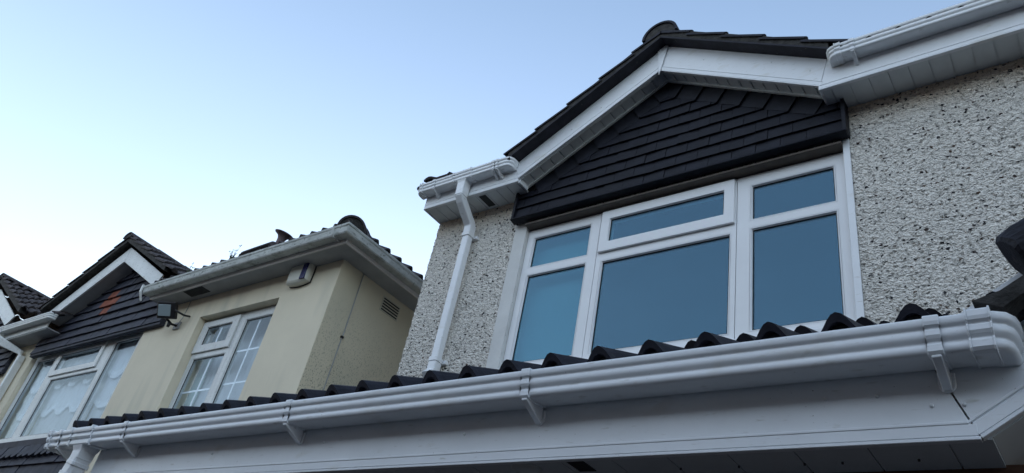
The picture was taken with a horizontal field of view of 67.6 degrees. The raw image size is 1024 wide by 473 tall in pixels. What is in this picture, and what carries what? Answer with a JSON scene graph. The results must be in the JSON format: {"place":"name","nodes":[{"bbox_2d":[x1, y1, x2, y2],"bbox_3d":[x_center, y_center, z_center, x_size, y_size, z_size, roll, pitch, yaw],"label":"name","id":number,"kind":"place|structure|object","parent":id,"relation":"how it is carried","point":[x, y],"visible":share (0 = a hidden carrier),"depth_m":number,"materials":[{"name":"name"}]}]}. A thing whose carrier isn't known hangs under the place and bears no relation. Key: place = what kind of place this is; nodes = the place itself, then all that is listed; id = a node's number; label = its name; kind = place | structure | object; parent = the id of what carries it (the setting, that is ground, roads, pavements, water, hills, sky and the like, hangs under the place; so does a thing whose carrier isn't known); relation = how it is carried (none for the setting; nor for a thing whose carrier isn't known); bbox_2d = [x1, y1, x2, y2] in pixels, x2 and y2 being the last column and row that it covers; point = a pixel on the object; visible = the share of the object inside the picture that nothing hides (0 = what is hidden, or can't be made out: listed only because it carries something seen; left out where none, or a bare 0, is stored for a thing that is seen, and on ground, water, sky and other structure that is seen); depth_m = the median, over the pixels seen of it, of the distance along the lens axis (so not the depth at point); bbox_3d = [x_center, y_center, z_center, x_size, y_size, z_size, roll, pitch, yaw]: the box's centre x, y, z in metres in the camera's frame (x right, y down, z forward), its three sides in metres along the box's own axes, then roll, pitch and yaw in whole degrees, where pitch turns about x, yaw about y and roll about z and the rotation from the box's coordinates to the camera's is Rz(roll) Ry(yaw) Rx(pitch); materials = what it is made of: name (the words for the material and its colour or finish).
{"place":"outdoors","nodes":[
{"label":"outdoors","id":0,"kind":"place"},
{"bbox_2d":[0,0,967,319],"label":"sky","id":1,"kind":"structure","parent":0,"point":[199,130],"materials":[{"name":"blue"}]},
{"bbox_2d":[397,0,1023,423],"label":"pebble dashed house","id":2,"kind":"structure","parent":0,"point":[669,182],"depth_m":5.39,"materials":[{"name":"grey concrete"}]},
{"bbox_2d":[44,217,1023,472],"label":"porch canopy","id":3,"kind":"object","parent":2,"relation":"attached to","point":[840,393],"visible":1,"depth_m":2.05,"materials":[{"name":"tile"}]},
{"bbox_2d":[503,152,856,364],"bbox_3d":[1.004,0.262,5.087,2.399,1.300,0.164,-14,-42,34],"label":"window","id":4,"kind":"structure","parent":2,"relation":"in","point":[557,303],"depth_m":5.27,"materials":[{"name":"white plastic"}]},
{"bbox_3d":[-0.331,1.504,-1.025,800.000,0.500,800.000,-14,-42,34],"label":"ground","id":5,"kind":"structure","parent":0,"visible":0},
{"bbox_2d":[0,273,94,434],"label":"terraced house","id":6,"kind":"structure","parent":5,"relation":"on","point":[18,335],"depth_m":11.28,"materials":[{"name":"white stone"}]},
{"bbox_2d":[0,215,422,472],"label":"cream rendered house","id":7,"kind":"structure","parent":5,"relation":"on","point":[254,324],"depth_m":8.29,"materials":[{"name":"paint"}]},
{"bbox_2d":[0,331,143,442],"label":"window","id":8,"kind":"structure","parent":7,"relation":"in","point":[67,385],"depth_m":9.87,"materials":[{"name":"plastic"}]},
{"bbox_2d":[157,301,190,329],"bbox_3d":[-3.851,0.829,8.714,0.329,0.380,0.303,-14,-42,34],"label":"floodlight","id":9,"kind":"object","parent":7,"relation":"attached to","point":[167,311],"visible":1,"depth_m":8.66,"materials":[{"name":"black plastic"}]},
{"bbox_2d":[168,306,275,408],"bbox_3d":[-3.027,1.335,8.090,2.050,1.510,0.267,-14,-42,34],"label":"window","id":10,"kind":"structure","parent":7,"relation":"in","point":[222,375],"depth_m":8.14,"materials":[{"name":"plastic"}]},
{"bbox_2d":[229,245,241,258],"bbox_3d":[-2.995,0.199,8.233,0.246,0.189,0.053,-14,-42,34],"label":"gutter weed","id":11,"kind":"object","parent":7,"relation":"on","point":[231,257],"visible":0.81,"depth_m":8.22,"materials":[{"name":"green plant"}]},
{"bbox_2d":[275,229,292,243],"bbox_3d":[-2.443,0.101,8.034,0.204,0.358,0.204,14,-34,-3],"label":"vent pipe","id":12,"kind":"object","parent":7,"relation":"on","point":[283,236],"visible":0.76,"depth_m":8.06,"materials":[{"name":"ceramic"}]},
{"bbox_2d":[286,263,316,287],"bbox_3d":[-2.124,0.386,7.705,0.334,0.252,0.107,-14,-42,34],"label":"alarm box","id":13,"kind":"object","parent":7,"relation":"attached to","point":[300,275],"visible":1,"depth_m":7.63,"materials":[{"name":"beige plastic"}]}
]}

